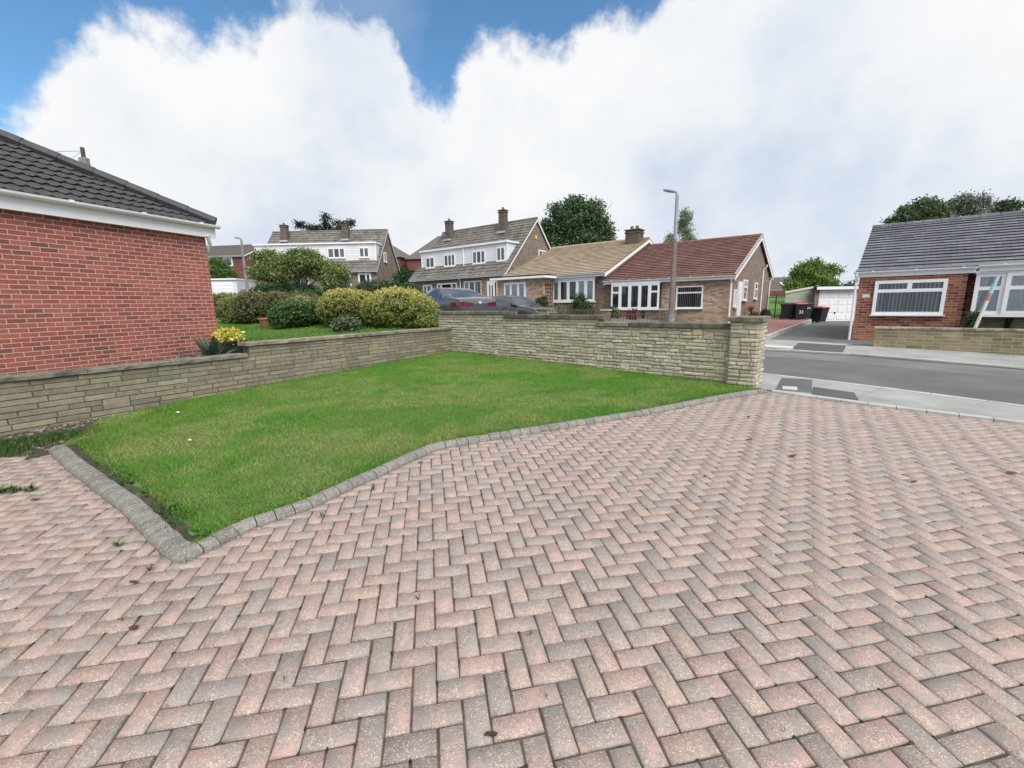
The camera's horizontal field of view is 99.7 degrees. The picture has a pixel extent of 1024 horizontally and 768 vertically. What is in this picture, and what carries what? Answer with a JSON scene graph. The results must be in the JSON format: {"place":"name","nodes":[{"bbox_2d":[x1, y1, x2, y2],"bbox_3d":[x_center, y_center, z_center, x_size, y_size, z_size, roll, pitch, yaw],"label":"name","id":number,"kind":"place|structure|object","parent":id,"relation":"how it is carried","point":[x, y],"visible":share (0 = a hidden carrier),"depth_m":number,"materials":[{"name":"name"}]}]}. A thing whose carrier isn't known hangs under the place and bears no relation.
{"place":"outdoors","nodes":[
{"label":"outdoors","id":0,"kind":"place"},
{"bbox_2d":[216,317,413,341],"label":"neighbour lawn","id":1,"kind":"structure","parent":0,"point":[246,326],"depth_m":13.84,"materials":[{"name":"green plant"}]},
{"bbox_2d":[150,334,237,359],"bbox_3d":[-5.629,-0.598,7.644,1.071,0.624,1.576,7,13,37],"label":"yucca","id":2,"kind":"object","parent":1,"relation":"on","point":[213,347],"visible":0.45,"depth_m":7.80,"materials":[{"name":"green plant"}]},
{"bbox_2d":[213,292,237,315],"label":"hedge bush","id":3,"kind":"object","parent":1,"relation":"on","point":[218,296],"visible":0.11,"depth_m":18.23,"materials":[{"name":"green plant"}]},
{"bbox_2d":[214,295,247,323],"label":"hedge bush","id":4,"kind":"object","parent":1,"relation":"on","point":[224,313],"visible":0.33,"depth_m":16.21,"materials":[{"name":"green plant"}]},
{"bbox_2d":[218,340,245,353],"bbox_3d":[-5.609,-0.615,8.616,0.400,0.500,0.400,3,11,18],"label":"planter","id":5,"kind":"object","parent":1,"relation":"on","point":[229,345],"visible":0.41,"depth_m":8.45,"materials":[{"name":"black plastic"}]},
{"bbox_2d":[210,326,245,344],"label":"yellow plant","id":6,"kind":"object","parent":5,"relation":"in","point":[229,334],"visible":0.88,"depth_m":8.46,"materials":[{"name":"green plant"}]},
{"bbox_2d":[230,289,319,323],"bbox_3d":[-8.938,-2.970,16.567,3.411,1.324,1.560,-4,11,-18],"label":"hedge bush","id":7,"kind":"object","parent":1,"relation":"on","point":[251,306],"visible":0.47,"depth_m":15.96,"materials":[{"name":"green plant"}]},
{"bbox_2d":[266,295,322,328],"bbox_3d":[-7.336,-2.501,14.863,1.902,1.162,1.630,-1,10,0],"label":"hedge bush","id":8,"kind":"object","parent":1,"relation":"on","point":[295,311],"visible":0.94,"depth_m":14.38,"materials":[{"name":"green plant"}]},
{"bbox_2d":[315,287,371,325],"bbox_3d":[-5.420,-2.565,14.355,2.181,1.350,1.769,-1,10,0],"label":"hedge bush","id":9,"kind":"object","parent":1,"relation":"on","point":[337,302],"visible":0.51,"depth_m":13.86,"materials":[{"name":"green plant"}]},
{"bbox_2d":[329,315,362,331],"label":"hedge bush","id":10,"kind":"object","parent":1,"relation":"on","point":[346,323],"visible":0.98,"depth_m":13.18,"materials":[{"name":"green plant"}]},
{"bbox_2d":[359,285,440,328],"bbox_3d":[-3.270,-2.420,13.656,3.205,1.390,1.874,1,11,9],"label":"hedge bush","id":11,"kind":"object","parent":1,"relation":"on","point":[395,306],"visible":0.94,"depth_m":13.14,"materials":[{"name":"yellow plant"}]},
{"bbox_2d":[63,350,758,542],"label":"lawn","id":12,"kind":"structure","parent":0,"point":[238,507],"depth_m":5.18,"materials":[{"name":"plant"}]},
{"bbox_2d":[67,444,199,541],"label":"bare soil","id":13,"kind":"structure","parent":12,"relation":"on","point":[102,468],"depth_m":3.51,"materials":[{"name":"brown soil"}]},
{"bbox_2d":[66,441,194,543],"bbox_3d":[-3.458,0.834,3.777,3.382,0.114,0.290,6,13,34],"label":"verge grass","id":14,"kind":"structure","parent":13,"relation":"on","point":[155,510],"depth_m":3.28,"materials":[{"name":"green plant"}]},
{"bbox_2d":[0,391,1023,767],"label":"driveway","id":15,"kind":"structure","parent":0,"point":[940,459],"depth_m":2.27,"materials":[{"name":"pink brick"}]},
{"bbox_2d":[0,412,129,456],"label":"gravel strip","id":16,"kind":"object","parent":15,"relation":"on","point":[42,452],"visible":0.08,"depth_m":4.98,"materials":[{"name":"gravel"}]},
{"bbox_2d":[0,423,103,457],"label":"strip grass","id":17,"kind":"structure","parent":16,"relation":"on","point":[14,446],"depth_m":4.92,"materials":[{"name":"green plant"}]},
{"bbox_2d":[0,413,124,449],"bbox_3d":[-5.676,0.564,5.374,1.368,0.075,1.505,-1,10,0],"label":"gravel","id":18,"kind":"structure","parent":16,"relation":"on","point":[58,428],"depth_m":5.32,"materials":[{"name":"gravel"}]},
{"bbox_2d":[48,388,766,563],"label":"lawn kerb","id":19,"kind":"structure","parent":15,"relation":"on","point":[128,505],"depth_m":3.58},
{"bbox_2d":[0,421,851,730],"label":"weeds","id":20,"kind":"object","parent":15,"relation":"on","point":[30,487],"visible":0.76,"depth_m":3.63,"materials":[{"name":"green plant"}]},
{"bbox_2d":[1,429,1023,767],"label":"joint moss","id":21,"kind":"object","parent":15,"relation":"on","point":[505,669],"visible":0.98,"depth_m":2.11,"materials":[{"name":"green plant"}]},
{"bbox_2d":[771,390,1023,424],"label":"drive edging","id":22,"kind":"object","parent":15,"relation":"on","point":[963,415],"visible":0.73,"depth_m":5.82,"materials":[{"name":"concrete"}]},
{"bbox_2d":[0,0,1023,285],"label":"sky","id":23,"kind":"structure","parent":0,"point":[803,125],"materials":[{"name":"white"}]},
{"bbox_2d":[414,314,659,328],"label":"side road","id":24,"kind":"structure","parent":0,"point":[638,320],"depth_m":19.22,"materials":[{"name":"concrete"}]},
{"bbox_2d":[423,285,496,310],"bbox_3d":[-2.650,-3.030,16.962,2.194,1.577,5.012,-9,13,-38],"label":"parked car","id":25,"kind":"object","parent":24,"relation":"on","point":[453,298],"visible":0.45,"depth_m":15.24,"materials":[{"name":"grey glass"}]},
{"bbox_2d":[491,295,557,313],"bbox_3d":[0.249,-3.500,20.506,4.000,1.455,2.047,9,14,43],"label":"parked car","id":26,"kind":"object","parent":24,"relation":"on","point":[521,304],"visible":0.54,"depth_m":19.83,"materials":[{"name":"grey metal"}]},
{"bbox_2d":[768,296,785,316],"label":"grass bank","id":27,"kind":"structure","parent":0,"point":[772,306],"depth_m":35.84,"materials":[{"name":"green plant"}]},
{"bbox_2d":[765,317,811,334],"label":"block drive","id":28,"kind":"structure","parent":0,"point":[775,324],"depth_m":21.00,"materials":[{"name":"brick"}]},
{"bbox_2d":[780,303,792,318],"bbox_3d":[15.638,-4.161,24.625,0.600,0.948,0.808,5,12,28],"label":"wheelie bin","id":29,"kind":"object","parent":28,"relation":"on","point":[786,310],"visible":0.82,"depth_m":24.36,"materials":[{"name":"black plastic"}]},
{"bbox_2d":[790,302,807,318],"bbox_3d":[15.997,-4.077,24.137,0.600,0.948,0.808,0,11,7],"label":"wheelie bin","id":30,"kind":"object","parent":28,"relation":"on","point":[799,309],"visible":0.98,"depth_m":23.88,"materials":[{"name":"black plastic"}]},
{"bbox_2d":[803,302,814,318],"bbox_3d":[16.558,-4.158,24.479,0.600,0.948,0.808,-2,10,-6],"label":"wheelie bin","id":31,"kind":"object","parent":28,"relation":"on","point":[809,310],"visible":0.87,"depth_m":24.19,"materials":[{"name":"green plastic"}]},
{"bbox_2d":[771,321,873,345],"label":"tarmac drive","id":32,"kind":"structure","parent":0,"point":[832,331],"depth_m":15.92,"materials":[{"name":"grey asphalt"}]},
{"bbox_2d":[811,306,830,321],"bbox_3d":[17.213,-3.911,24.219,0.600,0.908,0.808,-5,11,-20],"label":"wheelie bin","id":33,"kind":"object","parent":32,"relation":"on","point":[819,314],"visible":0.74,"depth_m":24.00,"materials":[{"name":"black plastic"}]},
{"bbox_2d":[757,374,1023,420],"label":"pavement","id":34,"kind":"structure","parent":0,"point":[769,383],"depth_m":6.24,"materials":[{"name":"concrete"}]},
{"bbox_2d":[775,378,811,392],"bbox_3d":[4.816,0.019,7.358,0.488,0.063,1.242,6,13,34],"label":"pavement patch","id":35,"kind":"object","parent":34,"relation":"on","point":[803,385],"visible":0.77,"depth_m":7.33,"materials":[{"name":"concrete"}]},
{"bbox_2d":[812,387,858,399],"bbox_3d":[5.008,0.152,6.706,0.567,0.056,0.688,7,13,36],"label":"pavement patch","id":36,"kind":"object","parent":34,"relation":"on","point":[833,393],"visible":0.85,"depth_m":6.66,"materials":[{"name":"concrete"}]},
{"bbox_2d":[763,351,1023,378],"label":"road","id":37,"kind":"structure","parent":0,"point":[1001,372],"depth_m":9.27,"materials":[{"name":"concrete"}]},
{"bbox_2d":[762,356,1023,404],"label":"road resurfacing","id":38,"kind":"structure","parent":37,"relation":"on","point":[996,388],"depth_m":7.83,"materials":[{"name":"asphalt"}]},
{"bbox_2d":[763,373,1023,406],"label":"road kerb","id":39,"kind":"structure","parent":37,"relation":"on","point":[901,390],"depth_m":6.82,"materials":[{"name":"concrete"}]},
{"bbox_2d":[764,348,1023,367],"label":"kerb","id":40,"kind":"structure","parent":37,"relation":"on","point":[896,357],"depth_m":10.23,"materials":[{"name":"concrete"}]},
{"bbox_2d":[765,350,1023,369],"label":"gutter channel","id":41,"kind":"object","parent":37,"relation":"on","point":[888,358],"visible":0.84,"depth_m":10.01,"materials":[{"name":"concrete"}]},
{"bbox_2d":[764,339,1023,368],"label":"pavement","id":42,"kind":"structure","parent":0,"point":[999,359],"depth_m":10.39,"materials":[{"name":"concrete"}]},
{"bbox_2d":[793,343,845,351],"bbox_3d":[8.451,-0.992,11.889,1.126,0.121,1.793,8,13,39],"label":"pavement patch","id":43,"kind":"object","parent":42,"relation":"on","point":[820,347],"visible":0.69,"depth_m":11.77,"materials":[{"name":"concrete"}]},
{"bbox_3d":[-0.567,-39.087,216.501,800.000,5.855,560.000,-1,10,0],"label":"ground","id":44,"kind":"structure","parent":0,"visible":0},
{"bbox_2d":[56,147,90,165],"bbox_3d":[-39.519,-10.821,33.865,21.814,10.408,18.460,-3,11,-12],"label":"utility pole","id":45,"kind":"object","parent":44,"relation":"on","point":[83,159],"visible":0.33,"depth_m":27.59,"materials":[{"name":"grey wood"}]},
{"bbox_2d":[0,129,220,374],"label":"house","id":46,"kind":"structure","parent":44,"relation":"on","point":[99,267],"depth_m":6.88,"materials":[{"name":"red brick"}]},
{"bbox_2d":[208,256,241,278],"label":"shrub","id":47,"kind":"object","parent":44,"relation":"on","point":[218,266],"visible":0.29,"depth_m":43.91,"materials":[{"name":"green plant"}]},
{"bbox_2d":[0,327,451,435],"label":"stone wall","id":48,"kind":"structure","parent":44,"relation":"on","point":[30,401],"depth_m":6.69,"materials":[{"name":"beige stone"}]},
{"bbox_2d":[206,244,257,279],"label":"house","id":49,"kind":"structure","parent":44,"relation":"on","point":[232,254],"depth_m":59.96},
{"bbox_2d":[211,278,257,293],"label":"garage","id":50,"kind":"structure","parent":44,"relation":"on","point":[228,285],"depth_m":38.53,"materials":[{"name":"white paint"}]},
{"bbox_2d":[211,282,233,293],"bbox_3d":[-26.092,-7.858,38.670,2.450,2.450,0.085,-1,10,-1],"label":"garage door","id":51,"kind":"structure","parent":50,"relation":"in","point":[217,287],"depth_m":38.51,"materials":[{"name":"white metal"}]},
{"bbox_2d":[234,237,248,291],"bbox_3d":[-16.921,-6.947,27.197,0.568,4.449,0.237,2,11,17],"label":"lamp post","id":52,"kind":"object","parent":44,"relation":"on","point":[245,275],"visible":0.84,"depth_m":27.01,"materials":[{"name":"grey metal"}]},
{"bbox_2d":[249,281,325,293],"bbox_3d":[-15.402,-6.195,29.239,5.685,1.671,1.961,-1,10,0],"label":"shrub","id":53,"kind":"object","parent":44,"relation":"on","point":[273,286],"visible":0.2,"depth_m":28.91,"materials":[{"name":"green plant"}]},
{"bbox_2d":[240,246,356,292],"bbox_3d":[-11.359,-5.573,23.433,5.920,3.563,3.181,-1,10,0],"label":"clipped tree","id":54,"kind":"object","parent":44,"relation":"on","point":[275,267],"visible":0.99,"depth_m":22.53,"materials":[{"name":"green plant"}]},
{"bbox_2d":[264,281,353,298],"bbox_3d":[-11.364,-4.659,22.815,6.445,1.634,1.500,-1,10,0],"label":"hedge","id":55,"kind":"object","parent":44,"relation":"on","point":[319,292],"visible":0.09,"depth_m":22.52,"materials":[{"name":"green plant"}]},
{"bbox_2d":[291,211,356,230],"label":"monkey puzzle tree","id":56,"kind":"object","parent":44,"relation":"on","point":[324,223],"visible":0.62,"depth_m":56.71,"materials":[{"name":"green plant"}]},
{"bbox_2d":[252,221,399,288],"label":"house","id":57,"kind":"structure","parent":44,"relation":"on","point":[365,254],"depth_m":41.46,"materials":[{"name":"white paint"}]},
{"bbox_2d":[358,273,370,284],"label":"door","id":58,"kind":"structure","parent":57,"relation":"in","point":[362,277],"depth_m":40.75,"materials":[{"name":"white plastic"}]},
{"bbox_2d":[352,278,423,294],"bbox_3d":[-10.154,-7.691,35.225,6.105,1.821,2.230,-1,10,0],"label":"shrub","id":59,"kind":"object","parent":44,"relation":"on","point":[371,285],"visible":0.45,"depth_m":34.71,"materials":[{"name":"green plant"}]},
{"bbox_2d":[393,246,409,269],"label":"house","id":60,"kind":"structure","parent":44,"relation":"on","point":[401,256],"depth_m":70.36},
{"bbox_2d":[392,266,414,283],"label":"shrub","id":61,"kind":"object","parent":44,"relation":"on","point":[404,274],"visible":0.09,"depth_m":45.21,"materials":[{"name":"green plant"}]},
{"bbox_2d":[405,236,439,272],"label":"house","id":62,"kind":"structure","parent":44,"relation":"on","point":[413,261],"depth_m":69.56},
{"bbox_2d":[408,207,550,296],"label":"house","id":63,"kind":"structure","parent":44,"relation":"on","point":[475,258],"depth_m":34.97,"materials":[{"name":"white brick"}]},
{"bbox_2d":[437,282,456,287],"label":"window","id":64,"kind":"structure","parent":63,"relation":"in","point":[440,285],"depth_m":35.93,"materials":[{"name":"white plastic"}]},
{"bbox_2d":[464,280,481,293],"bbox_3d":[-3.104,-7.502,34.230,1.880,1.300,0.070,7,13,37],"label":"window","id":65,"kind":"structure","parent":63,"relation":"in","point":[476,286],"depth_m":34.06,"materials":[{"name":"white plastic"}]},
{"bbox_2d":[487,281,496,296],"bbox_3d":[-1.517,-6.792,32.955,0.970,2.120,0.088,7,13,37],"label":"door","id":66,"kind":"structure","parent":63,"relation":"in","point":[491,285],"depth_m":32.82,"materials":[{"name":"white plastic"}]},
{"bbox_2d":[534,295,548,306],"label":"shrub","id":67,"kind":"object","parent":44,"relation":"on","point":[542,301],"visible":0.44,"depth_m":22.57,"materials":[{"name":"green plant"}]},
{"bbox_2d":[546,302,572,314],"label":"shrub","id":68,"kind":"object","parent":44,"relation":"on","point":[562,311],"visible":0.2,"depth_m":22.52,"materials":[{"name":"green plant"}]},
{"bbox_2d":[490,226,653,314],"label":"house","id":69,"kind":"structure","parent":44,"relation":"on","point":[560,274],"depth_m":23.81,"materials":[{"name":"brown brick"}]},
{"bbox_2d":[504,282,525,296],"bbox_3d":[0.164,-4.876,24.043,1.500,1.530,0.070,7,13,37],"label":"window","id":70,"kind":"structure","parent":69,"relation":"in","point":[513,288],"depth_m":23.94,"materials":[{"name":"clear glass"}]},
{"bbox_2d":[553,281,558,300],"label":"window","id":71,"kind":"structure","parent":69,"relation":"in","point":[556,283],"depth_m":23.69,"materials":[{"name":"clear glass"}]},
{"bbox_2d":[559,280,567,300],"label":"window","id":72,"kind":"structure","parent":69,"relation":"in","point":[563,285],"depth_m":23.44,"materials":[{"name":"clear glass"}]},
{"bbox_2d":[568,280,576,300],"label":"window","id":73,"kind":"structure","parent":69,"relation":"in","point":[572,284],"depth_m":23.10,"materials":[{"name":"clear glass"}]},
{"bbox_2d":[577,279,585,295],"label":"window","id":74,"kind":"structure","parent":69,"relation":"in","point":[581,284],"depth_m":22.72,"materials":[{"name":"clear glass"}]},
{"bbox_2d":[585,279,594,300],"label":"window","id":75,"kind":"structure","parent":69,"relation":"in","point":[590,283],"depth_m":22.44,"materials":[{"name":"clear glass"}]},
{"bbox_2d":[540,193,618,246],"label":"broadleaf tree","id":76,"kind":"object","parent":44,"relation":"on","point":[575,220],"visible":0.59,"depth_m":57.24,"materials":[{"name":"green plant"}]},
{"bbox_2d":[569,291,595,314],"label":"rose bush","id":77,"kind":"object","parent":44,"relation":"on","point":[579,302],"visible":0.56,"depth_m":21.62,"materials":[{"name":"green plant"}]},
{"bbox_2d":[436,311,730,382],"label":"stone wall","id":78,"kind":"structure","parent":44,"relation":"on","point":[689,349],"depth_m":8.98,"materials":[{"name":"beige stone"}]},
{"bbox_2d":[550,309,667,321],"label":"garden wall","id":79,"kind":"structure","parent":44,"relation":"on","point":[623,314],"depth_m":16.43,"materials":[{"name":"brick"}]},
{"bbox_2d":[657,309,677,321],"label":"brick pier","id":80,"kind":"structure","parent":44,"relation":"on","point":[662,311],"depth_m":19.89,"materials":[{"name":"brick"}]},
{"bbox_2d":[663,189,678,321],"bbox_3d":[5.285,-3.939,14.604,0.559,5.019,0.219,3,11,21],"label":"lamp post","id":81,"kind":"object","parent":44,"relation":"on","point":[671,315],"visible":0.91,"depth_m":14.46,"materials":[{"name":"grey metal"}]},
{"bbox_2d":[662,206,698,242],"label":"birch tree","id":82,"kind":"object","parent":44,"relation":"on","point":[684,222],"visible":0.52,"depth_m":42.76,"materials":[{"name":"green plant"}]},
{"bbox_2d":[602,233,773,322],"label":"house","id":83,"kind":"structure","parent":44,"relation":"on","point":[720,279],"depth_m":20.80,"materials":[{"name":"brown brick"}]},
{"bbox_2d":[611,285,619,308],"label":"window","id":84,"kind":"structure","parent":83,"relation":"in","point":[615,289],"depth_m":21.54,"materials":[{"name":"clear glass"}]},
{"bbox_2d":[620,284,629,308],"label":"window","id":85,"kind":"structure","parent":83,"relation":"in","point":[624,289],"depth_m":21.26,"materials":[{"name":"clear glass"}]},
{"bbox_2d":[629,284,639,308],"bbox_3d":[5.952,-4.240,20.936,0.500,1.160,0.070,7,13,37],"label":"window","id":86,"kind":"structure","parent":83,"relation":"in","point":[634,288],"depth_m":20.95,"materials":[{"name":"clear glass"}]},
{"bbox_2d":[639,284,649,308],"bbox_3d":[6.340,-4.192,20.640,0.480,1.160,0.070,7,13,37],"label":"window","id":87,"kind":"structure","parent":83,"relation":"in","point":[644,288],"depth_m":20.66,"materials":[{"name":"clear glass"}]},
{"bbox_2d":[649,283,659,308],"bbox_3d":[6.709,-4.145,20.360,0.450,1.160,0.070,7,13,37],"label":"window","id":88,"kind":"structure","parent":83,"relation":"in","point":[655,287],"depth_m":20.36,"materials":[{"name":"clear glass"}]},
{"bbox_2d":[675,285,703,308],"bbox_3d":[8.038,-3.924,19.605,1.250,1.040,0.130,7,13,37],"label":"window","id":89,"kind":"structure","parent":83,"relation":"in","point":[687,297],"depth_m":19.62,"materials":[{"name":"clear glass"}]},
{"bbox_2d":[735,281,742,315],"bbox_3d":[10.410,-3.672,19.817,0.058,2.000,0.800,7,13,37],"label":"door","id":90,"kind":"structure","parent":83,"relation":"in","point":[740,284],"depth_m":19.74,"materials":[{"name":"white plastic"}]},
{"bbox_2d":[742,279,747,300],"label":"window","id":91,"kind":"structure","parent":83,"relation":"in","point":[745,282],"depth_m":20.57,"materials":[{"name":"clear glass"}]},
{"bbox_2d":[766,294,785,317],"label":"side gate","id":92,"kind":"structure","parent":83,"relation":"attached to","point":[774,311],"depth_m":26.56,"materials":[{"name":"black metal"}]},
{"bbox_2d":[725,316,770,387],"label":"gate pillar","id":93,"kind":"structure","parent":44,"relation":"on","point":[746,347],"depth_m":7.17,"materials":[{"name":"stone"}]},
{"bbox_2d":[770,277,791,290],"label":"house","id":94,"kind":"structure","parent":44,"relation":"on","point":[775,284],"depth_m":65.60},
{"bbox_2d":[765,319,811,338],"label":"drive kerb","id":95,"kind":"structure","parent":44,"relation":"on","point":[787,329],"depth_m":17.25,"materials":[{"name":"concrete"}]},
{"bbox_2d":[785,285,818,318],"bbox_3d":[18.582,-5.121,27.404,1.497,2.070,6.059,8,13,38],"label":"lean to","id":96,"kind":"object","parent":44,"relation":"on","point":[807,294],"visible":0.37,"depth_m":25.47,"materials":[{"name":"wood"}]},
{"bbox_2d":[779,255,847,294],"bbox_3d":[25.517,-8.691,36.982,5.121,4.441,4.045,-1,10,0],"label":"broadleaf tree","id":97,"kind":"object","parent":44,"relation":"on","point":[811,272],"visible":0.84,"depth_m":36.23,"materials":[{"name":"green plant"}]},
{"bbox_2d":[813,285,858,321],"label":"garage","id":98,"kind":"structure","parent":44,"relation":"on","point":[838,300],"depth_m":25.04,"materials":[{"name":"white paint"}]},
{"bbox_2d":[818,289,857,320],"bbox_3d":[18.896,-4.564,25.103,2.180,1.840,0.110,0,10,3],"label":"garage door","id":99,"kind":"structure","parent":98,"relation":"in","point":[840,301],"depth_m":25.06,"materials":[{"name":"white metal"}]},
{"bbox_2d":[879,194,966,225],"bbox_3d":[32.518,-10.473,34.725,5.756,9.354,3.408,2,11,13],"label":"broadleaf tree","id":100,"kind":"object","parent":44,"relation":"on","point":[923,208],"visible":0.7,"depth_m":33.53,"materials":[{"name":"green plant"}]},
{"bbox_2d":[848,210,1023,340],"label":"house","id":101,"kind":"structure","parent":44,"relation":"on","point":[944,272],"depth_m":12.70,"materials":[{"name":"brick"}]},
{"bbox_2d":[869,279,948,315],"bbox_3d":[11.529,-2.502,12.573,1.640,1.030,0.130,8,14,41],"label":"window","id":102,"kind":"structure","parent":101,"relation":"in","point":[924,297],"depth_m":12.57,"materials":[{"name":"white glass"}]},
{"bbox_2d":[959,310,982,327],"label":"shrub","id":103,"kind":"object","parent":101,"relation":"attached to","point":[971,319],"visible":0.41,"depth_m":11.53,"materials":[{"name":"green plant"}]},
{"bbox_2d":[970,273,1007,313],"bbox_3d":[12.671,-2.396,11.490,0.550,1.060,0.070,8,14,41],"label":"window","id":104,"kind":"structure","parent":101,"relation":"in","point":[983,282],"depth_m":11.48,"materials":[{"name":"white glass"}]},
{"bbox_2d":[1000,272,1023,313],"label":"window","id":105,"kind":"structure","parent":101,"relation":"in","point":[1013,298],"depth_m":11.15,"materials":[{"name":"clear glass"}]},
{"bbox_2d":[873,326,1023,355],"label":"stone wall","id":106,"kind":"structure","parent":44,"relation":"on","point":[997,341],"depth_m":10.88,"materials":[{"name":"beige stone"}]},
{"bbox_2d":[949,187,999,217],"bbox_3d":[36.234,-10.610,34.807,3.578,9.487,3.008,-1,10,0],"label":"broadleaf tree","id":107,"kind":"object","parent":44,"relation":"on","point":[970,204],"visible":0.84,"depth_m":33.66,"materials":[{"name":"green plant"}]},
{"bbox_2d":[973,276,999,327],"bbox_3d":[12.158,-1.857,11.171,0.542,1.829,0.084,0,10,2],"label":"marker post","id":108,"kind":"object","parent":44,"relation":"on","point":[987,299],"visible":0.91,"depth_m":11.10,"materials":[{"name":"white plastic"}]},
{"bbox_2d":[987,196,1023,212],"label":"broadleaf tree","id":109,"kind":"object","parent":44,"relation":"on","point":[1007,205],"visible":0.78,"depth_m":33.78,"materials":[{"name":"green plant"}]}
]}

